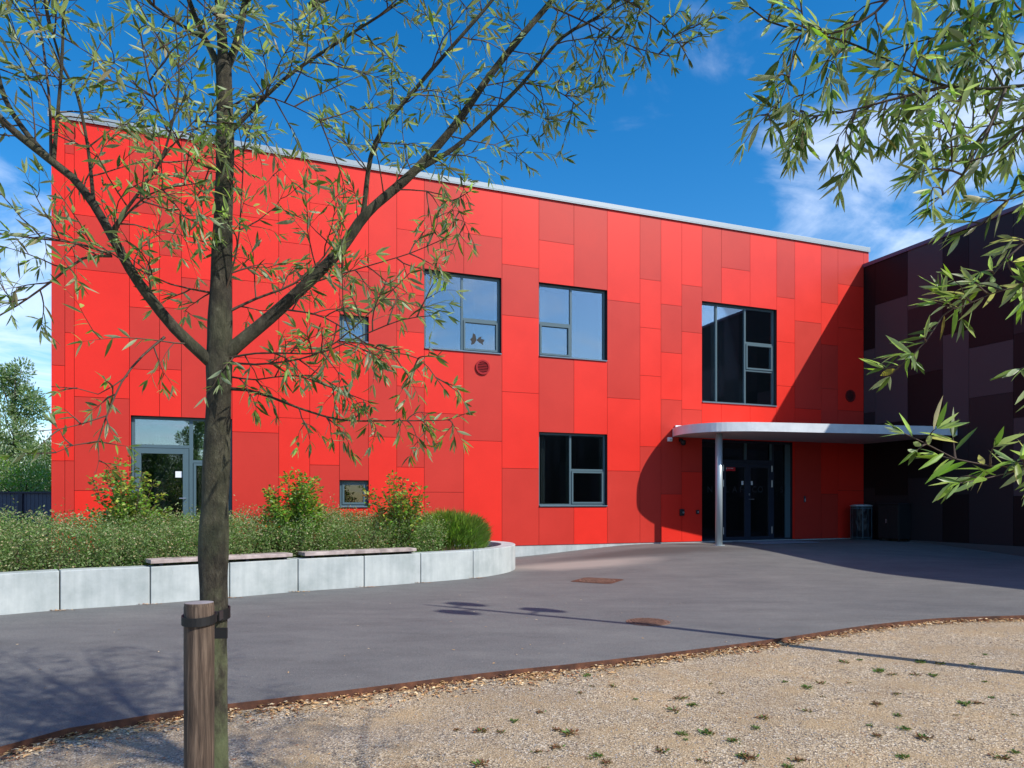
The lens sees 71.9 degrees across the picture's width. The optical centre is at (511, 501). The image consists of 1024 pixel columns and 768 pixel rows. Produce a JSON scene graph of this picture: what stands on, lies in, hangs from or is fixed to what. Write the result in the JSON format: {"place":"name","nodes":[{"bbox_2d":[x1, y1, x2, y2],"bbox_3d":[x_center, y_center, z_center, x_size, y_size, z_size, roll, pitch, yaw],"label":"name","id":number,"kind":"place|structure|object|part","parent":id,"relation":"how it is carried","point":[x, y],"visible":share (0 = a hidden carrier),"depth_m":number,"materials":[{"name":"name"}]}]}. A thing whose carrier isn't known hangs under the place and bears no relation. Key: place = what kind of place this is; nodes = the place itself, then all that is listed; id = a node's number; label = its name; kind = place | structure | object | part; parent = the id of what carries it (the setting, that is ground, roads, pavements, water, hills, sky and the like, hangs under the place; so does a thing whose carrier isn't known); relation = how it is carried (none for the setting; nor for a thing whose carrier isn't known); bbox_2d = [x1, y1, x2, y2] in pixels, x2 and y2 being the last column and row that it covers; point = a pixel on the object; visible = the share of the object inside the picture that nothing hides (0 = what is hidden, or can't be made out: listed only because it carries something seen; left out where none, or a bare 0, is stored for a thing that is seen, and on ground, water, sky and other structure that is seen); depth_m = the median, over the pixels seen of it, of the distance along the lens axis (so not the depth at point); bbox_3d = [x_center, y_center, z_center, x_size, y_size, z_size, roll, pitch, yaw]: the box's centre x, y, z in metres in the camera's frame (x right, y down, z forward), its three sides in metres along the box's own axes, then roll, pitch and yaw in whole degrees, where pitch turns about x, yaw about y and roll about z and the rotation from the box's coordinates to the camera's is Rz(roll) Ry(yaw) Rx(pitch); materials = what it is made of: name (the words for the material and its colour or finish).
{"place":"outdoors","nodes":[
{"label":"outdoors","id":0,"kind":"place"},
{"bbox_2d":[347,494,355,501],"bbox_3d":[-4.009,-0.058,17.657,0.220,0.347,0.273,0,0,13],"label":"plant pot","id":1,"kind":"object","parent":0,"point":[351,497],"visible":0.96,"depth_m":17.62,"materials":[{"name":"brown ceramic"}]},
{"bbox_2d":[411,506,492,550],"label":"ornamental grass","id":2,"kind":"object","parent":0,"point":[467,529],"depth_m":14.36,"materials":[{"name":"green plant"}]},
{"bbox_2d":[0,539,1023,745],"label":"asphalt forecourt","id":3,"kind":"structure","parent":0,"point":[94,665],"depth_m":8.99,"materials":[{"name":"grey asphalt"}]},
{"bbox_2d":[0,428,44,489],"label":"deciduous tree","id":4,"kind":"object","parent":3,"relation":"on","point":[23,457],"visible":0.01,"depth_m":34.93,"materials":[{"name":"green plant"}]},
{"bbox_2d":[0,356,50,489],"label":"birch tree","id":5,"kind":"object","parent":3,"relation":"on","point":[8,380],"visible":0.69,"depth_m":31.80,"materials":[{"name":"green plant"}]},
{"bbox_2d":[0,455,50,490],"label":"bush","id":6,"kind":"object","parent":3,"relation":"on","point":[21,485],"visible":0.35,"depth_m":28.70,"materials":[{"name":"green plant"}]},
{"bbox_2d":[0,491,50,546],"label":"slat fence","id":7,"kind":"object","parent":3,"relation":"on","point":[30,500],"visible":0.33,"depth_m":22.00,"materials":[{"name":"blue paint"}]},
{"bbox_2d":[21,436,50,489],"bbox_3d":[-23.057,-0.754,36.090,5.958,5.376,5.293,0,0,23],"label":"deciduous tree","id":8,"kind":"object","parent":3,"relation":"on","point":[49,442],"visible":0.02,"depth_m":35.40,"materials":[{"name":"green plant"}]},
{"bbox_2d":[0,541,514,614],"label":"concrete planter","id":9,"kind":"object","parent":3,"relation":"on","point":[30,591],"visible":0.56,"depth_m":11.23,"materials":[{"name":"concrete"}]},
{"bbox_2d":[85,454,172,564],"bbox_3d":[-6.393,0.148,11.706,1.360,1.915,1.358,0,0,0],"label":"garden shrub","id":10,"kind":"object","parent":9,"relation":"on","point":[126,500],"visible":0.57,"depth_m":11.53,"materials":[{"name":"green plant"}]},
{"bbox_2d":[144,552,292,565],"bbox_3d":[-4.592,0.905,11.174,2.143,0.104,0.410,0,0,-39],"label":"wall bench","id":11,"kind":"object","parent":9,"relation":"on","point":[241,557],"depth_m":11.11,"materials":[{"name":"grey paint"}]},
{"bbox_2d":[0,494,449,571],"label":"hedge","id":12,"kind":"object","parent":9,"relation":"on","point":[331,534],"visible":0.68,"depth_m":11.08,"materials":[{"name":"green plant"}]},
{"bbox_2d":[250,521,298,558],"bbox_3d":[-4.113,0.718,12.275,0.908,0.775,0.877,0,0,36],"label":"garden shrub","id":13,"kind":"object","parent":9,"relation":"on","point":[275,536],"visible":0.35,"depth_m":12.08,"materials":[{"name":"green plant"}]},
{"bbox_2d":[258,467,326,557],"bbox_3d":[-3.937,0.239,12.707,1.164,1.733,1.292,0,0,-25],"label":"garden shrub","id":14,"kind":"object","parent":9,"relation":"on","point":[302,500],"visible":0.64,"depth_m":12.58,"materials":[{"name":"green plant"}]},
{"bbox_2d":[298,547,415,557],"bbox_3d":[-2.729,0.905,12.573,2.076,0.104,0.410,0,0,-34],"label":"wall bench","id":15,"kind":"object","parent":9,"relation":"on","point":[345,553],"depth_m":12.37,"materials":[{"name":"grey paint"}]},
{"bbox_2d":[362,470,429,546],"bbox_3d":[-2.147,0.254,13.408,1.211,1.708,1.367,0,0,-31],"label":"garden shrub","id":16,"kind":"object","parent":9,"relation":"on","point":[401,504],"visible":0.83,"depth_m":13.33,"materials":[{"name":"green plant"}]},
{"bbox_2d":[47,110,869,556],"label":"red building","id":17,"kind":"structure","parent":3,"relation":"on","point":[595,352],"depth_m":18.84,"materials":[{"name":"red paint"}]},
{"bbox_2d":[132,416,231,547],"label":"garden door","id":18,"kind":"structure","parent":17,"relation":"in","point":[174,464],"depth_m":16.27,"materials":[{"name":"grey paint"}]},
{"bbox_2d":[340,315,367,342],"bbox_3d":[-3.917,-4.237,17.419,0.684,0.652,0.365,0,0,-21],"label":"window","id":19,"kind":"structure","parent":17,"relation":"in","point":[341,318],"depth_m":17.35,"materials":[{"name":"blue paint"}]},
{"bbox_2d":[340,480,367,506],"bbox_3d":[-3.910,-0.196,17.421,0.684,0.662,0.365,0,0,-21],"label":"window","id":20,"kind":"structure","parent":17,"relation":"in","point":[342,482],"depth_m":17.37,"materials":[{"name":"blue paint"}]},
{"bbox_2d":[424,270,501,354],"bbox_3d":[-1.302,-4.897,18.414,2.068,2.022,0.375,0,0,-21],"label":"window","id":21,"kind":"structure","parent":17,"relation":"in","point":[461,325],"depth_m":18.52,"materials":[{"name":"grey paint"}]},
{"bbox_2d":[539,284,606,361],"bbox_3d":[1.641,-4.921,19.528,2.051,1.999,0.375,0,0,-21],"label":"window","id":22,"kind":"structure","parent":17,"relation":"in","point":[569,290],"depth_m":19.50,"materials":[{"name":"grey paint"}]},
{"bbox_2d":[539,432,607,505],"bbox_3d":[1.644,-0.879,19.529,2.059,2.010,0.375,0,0,-21],"label":"window","id":23,"kind":"structure","parent":17,"relation":"in","point":[569,472],"depth_m":19.58,"materials":[{"name":"blue paint"}]},
{"bbox_2d":[679,439,685,444],"bbox_3d":[4.956,-1.736,20.493,0.157,0.205,0.242,0,0,-11],"label":"security camera","id":24,"kind":"object","parent":17,"relation":"attached to","point":[682,441],"visible":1,"depth_m":20.40,"materials":[{"name":"black plastic"}]},
{"bbox_2d":[702,302,776,406],"bbox_3d":[6.850,-4.441,21.499,2.729,3.002,0.375,0,0,-21],"label":"window","id":25,"kind":"structure","parent":17,"relation":"in","point":[740,340],"depth_m":21.55,"materials":[{"name":"black glass"}]},
{"bbox_2d":[672,422,956,545],"bbox_3d":[8.563,-0.500,20.229,7.484,3.440,3.255,0,0,-21],"label":"entrance canopy","id":26,"kind":"object","parent":17,"relation":"attached to","point":[823,433],"visible":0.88,"depth_m":19.48,"materials":[{"name":"silver metal"}]},
{"bbox_2d":[571,577,622,583],"bbox_3d":[1.620,1.504,13.400,0.806,0.051,0.806,0,0,29],"label":"manhole cover","id":27,"kind":"object","parent":3,"relation":"on","point":[599,580],"visible":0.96,"depth_m":13.30,"materials":[{"name":"metal"}]},
{"bbox_2d":[626,618,670,625],"bbox_3d":[1.697,1.506,8.798,0.550,0.048,0.550,0,0,0],"label":"manhole cover","id":28,"kind":"object","parent":3,"relation":"on","point":[648,621],"visible":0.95,"depth_m":8.73,"materials":[{"name":"metal"}]},
{"bbox_2d":[733,540,818,543],"bbox_3d":[7.815,1.189,20.916,2.133,0.014,1.230,0,0,-21],"label":"door mat","id":29,"kind":"object","parent":3,"relation":"on","point":[775,541],"depth_m":20.99,"materials":[{"name":"black rubber"}]},
{"bbox_2d":[850,504,872,539],"bbox_3d":[11.077,0.629,22.380,0.670,1.109,0.670,0,0,0],"label":"litter bin","id":30,"kind":"object","parent":3,"relation":"on","point":[860,521],"visible":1,"depth_m":22.14,"materials":[{"name":"grey metal"}]},
{"bbox_2d":[876,503,911,541],"bbox_3d":[11.734,0.630,21.688,0.540,1.180,0.800,0,0,-21],"label":"storage cabinet","id":31,"kind":"object","parent":3,"relation":"on","point":[894,520],"visible":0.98,"depth_m":21.41,"materials":[{"name":"black plastic"}]},
{"bbox_3d":[11.447,0.610,21.769,0.019,0.980,0.345,0,0,-21],"label":"door","id":32,"kind":"part","parent":31,"relation":"part of","materials":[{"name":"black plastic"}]},
{"bbox_3d":[11.572,0.610,21.437,0.019,0.980,0.345,0,0,-21],"label":"door","id":33,"kind":"part","parent":31,"relation":"part of","materials":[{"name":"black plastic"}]},
{"bbox_2d":[863,203,1023,556],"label":"dark building","id":34,"kind":"structure","parent":3,"relation":"on","point":[988,514],"depth_m":20.24,"materials":[{"name":"black"}]},
{"bbox_2d":[0,620,1023,767],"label":"gravel ground","id":35,"kind":"structure","parent":0,"point":[594,726],"depth_m":5.42,"materials":[{"name":"beige gravel"}]},
{"bbox_2d":[184,601,213,767],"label":"tree stake","id":36,"kind":"object","parent":35,"relation":"on","point":[198,697],"visible":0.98,"depth_m":2.14,"materials":[{"name":"brown wood"}]},
{"bbox_2d":[0,0,744,767],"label":"willow tree","id":37,"kind":"object","parent":35,"relation":"on","point":[220,352],"visible":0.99,"depth_m":2.71,"materials":[{"name":"green plant"}]},
{"bbox_2d":[181,605,230,638],"bbox_3d":[-1.061,0.428,2.470,0.119,0.173,0.712,0,0,-20],"label":"tree strap","id":38,"kind":"object","parent":37,"relation":"attached to","point":[218,616],"visible":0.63,"depth_m":2.19,"materials":[{"name":"black plastic"}]},
{"bbox_2d":[471,759,489,767],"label":"weed","id":39,"kind":"object","parent":35,"relation":"on","point":[481,761],"visible":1,"depth_m":4.58,"materials":[{"name":"green plant"}]},
{"bbox_2d":[473,726,489,732],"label":"weed","id":40,"kind":"object","parent":35,"relation":"on","point":[481,729],"visible":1,"depth_m":5.16,"materials":[{"name":"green plant"}]},
{"bbox_2d":[0,615,1023,755],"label":"steel edging","id":41,"kind":"object","parent":35,"relation":"on","point":[129,722],"visible":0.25,"depth_m":6.30,"materials":[{"name":"brown metal"}]},
{"bbox_2d":[0,577,1023,767],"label":"fallen leaves","id":42,"kind":"object","parent":35,"relation":"on","point":[539,674],"visible":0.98,"depth_m":6.11,"materials":[{"name":"brown plant"}]},
{"bbox_2d":[548,743,565,750],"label":"weed","id":43,"kind":"object","parent":35,"relation":"on","point":[555,745],"visible":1,"depth_m":4.86,"materials":[{"name":"brown plant"}]},
{"bbox_2d":[559,728,578,735],"bbox_3d":[0.410,1.666,5.111,0.156,0.038,0.132,0,0,-6],"label":"weed","id":44,"kind":"object","parent":35,"relation":"on","point":[569,731],"visible":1,"depth_m":5.12,"materials":[{"name":"green plant"}]},
{"bbox_2d":[589,751,604,756],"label":"weed","id":45,"kind":"object","parent":35,"relation":"on","point":[598,754],"visible":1,"depth_m":4.71,"materials":[{"name":"green plant"}]},
{"bbox_2d":[600,758,613,767],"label":"weed","id":46,"kind":"object","parent":35,"relation":"on","point":[606,761],"visible":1,"depth_m":4.60,"materials":[{"name":"brown plant"}]},
{"bbox_2d":[655,746,670,753],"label":"weed","id":47,"kind":"object","parent":35,"relation":"on","point":[660,749],"visible":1,"depth_m":4.79,"materials":[{"name":"brown plant"}]},
{"bbox_2d":[665,705,680,712],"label":"weed","id":48,"kind":"object","parent":35,"relation":"on","point":[673,708],"visible":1,"depth_m":5.61,"materials":[{"name":"brown plant"}]},
{"bbox_2d":[674,730,687,735],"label":"weed","id":49,"kind":"object","parent":35,"relation":"on","point":[681,733],"visible":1,"depth_m":5.11,"materials":[{"name":"green plant"}]},
{"bbox_2d":[686,702,696,706],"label":"weed","id":50,"kind":"object","parent":35,"relation":"on","point":[692,704],"visible":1,"depth_m":5.73,"materials":[{"name":"green plant"}]},
{"bbox_2d":[698,728,714,734],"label":"weed","id":51,"kind":"object","parent":35,"relation":"on","point":[708,731],"visible":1,"depth_m":5.12,"materials":[{"name":"green plant"}]},
{"bbox_2d":[726,737,741,743],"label":"weed","id":52,"kind":"object","parent":35,"relation":"on","point":[732,739],"visible":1,"depth_m":4.97,"materials":[{"name":"green plant"}]},
{"bbox_2d":[735,751,748,758],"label":"weed","id":53,"kind":"object","parent":35,"relation":"on","point":[740,754],"visible":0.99,"depth_m":4.70,"materials":[{"name":"green plant"}]},
{"bbox_2d":[741,752,758,763],"bbox_3d":[1.563,1.686,4.649,0.121,0.032,0.196,0,0,21],"label":"weed","id":54,"kind":"object","parent":35,"relation":"on","point":[751,756],"visible":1,"depth_m":4.66,"materials":[{"name":"brown plant"}]},
{"bbox_2d":[755,714,768,719],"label":"weed","id":55,"kind":"object","parent":35,"relation":"on","point":[763,716],"visible":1,"depth_m":5.45,"materials":[{"name":"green plant"}]},
{"bbox_2d":[781,763,796,767],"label":"weed","id":56,"kind":"object","parent":35,"relation":"on","point":[787,765],"visible":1,"depth_m":4.53,"materials":[{"name":"green plant"}]},
{"bbox_2d":[787,756,806,761],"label":"weed","id":57,"kind":"object","parent":35,"relation":"on","point":[798,758],"visible":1,"depth_m":4.64,"materials":[{"name":"brown plant"}]},
{"bbox_2d":[801,684,811,688],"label":"weed","id":58,"kind":"object","parent":35,"relation":"on","point":[805,686],"visible":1,"depth_m":6.21,"materials":[{"name":"green plant"}]},
{"bbox_2d":[728,0,1023,505],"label":"willow tree","id":59,"kind":"object","parent":35,"relation":"on","point":[964,88],"visible":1,"depth_m":1.88,"materials":[{"name":"green plant"}]},
{"bbox_2d":[871,700,882,707],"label":"weed","id":60,"kind":"object","parent":35,"relation":"on","point":[875,702],"visible":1,"depth_m":5.76,"materials":[{"name":"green plant"}]},
{"bbox_2d":[872,668,886,671],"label":"weed","id":61,"kind":"object","parent":35,"relation":"on","point":[879,670],"visible":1,"depth_m":6.73,"materials":[{"name":"green plant"}]},
{"bbox_2d":[895,753,909,758],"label":"weed","id":62,"kind":"object","parent":35,"relation":"on","point":[901,755],"visible":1,"depth_m":4.70,"materials":[{"name":"green plant"}]},
{"bbox_2d":[895,725,911,729],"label":"weed","id":63,"kind":"object","parent":35,"relation":"on","point":[904,727],"visible":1,"depth_m":5.21,"materials":[{"name":"green plant"}]},
{"bbox_2d":[914,732,933,740],"bbox_3d":[2.933,1.670,5.031,0.127,0.036,0.150,0,0,43],"label":"weed","id":64,"kind":"object","parent":35,"relation":"on","point":[922,736],"visible":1,"depth_m":5.03,"materials":[{"name":"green plant"}]},
{"bbox_2d":[956,700,972,705],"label":"weed","id":65,"kind":"object","parent":35,"relation":"on","point":[962,702],"visible":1,"depth_m":5.78,"materials":[{"name":"green plant"}]},
{"bbox_2d":[987,752,1011,760],"bbox_3d":[3.239,1.683,4.677,0.128,0.038,0.152,0,0,11],"label":"weed","id":66,"kind":"object","parent":35,"relation":"on","point":[1005,756],"visible":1,"depth_m":4.68,"materials":[{"name":"brown plant"}]},
{"bbox_2d":[1008,749,1021,753],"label":"weed","id":67,"kind":"object","parent":35,"relation":"on","point":[1014,751],"visible":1,"depth_m":4.77,"materials":[{"name":"green plant"}]},
{"bbox_2d":[0,0,1023,489],"label":"sky","id":68,"kind":"structure","parent":0,"point":[661,144],"materials":[{"name":"blue"}]}
]}

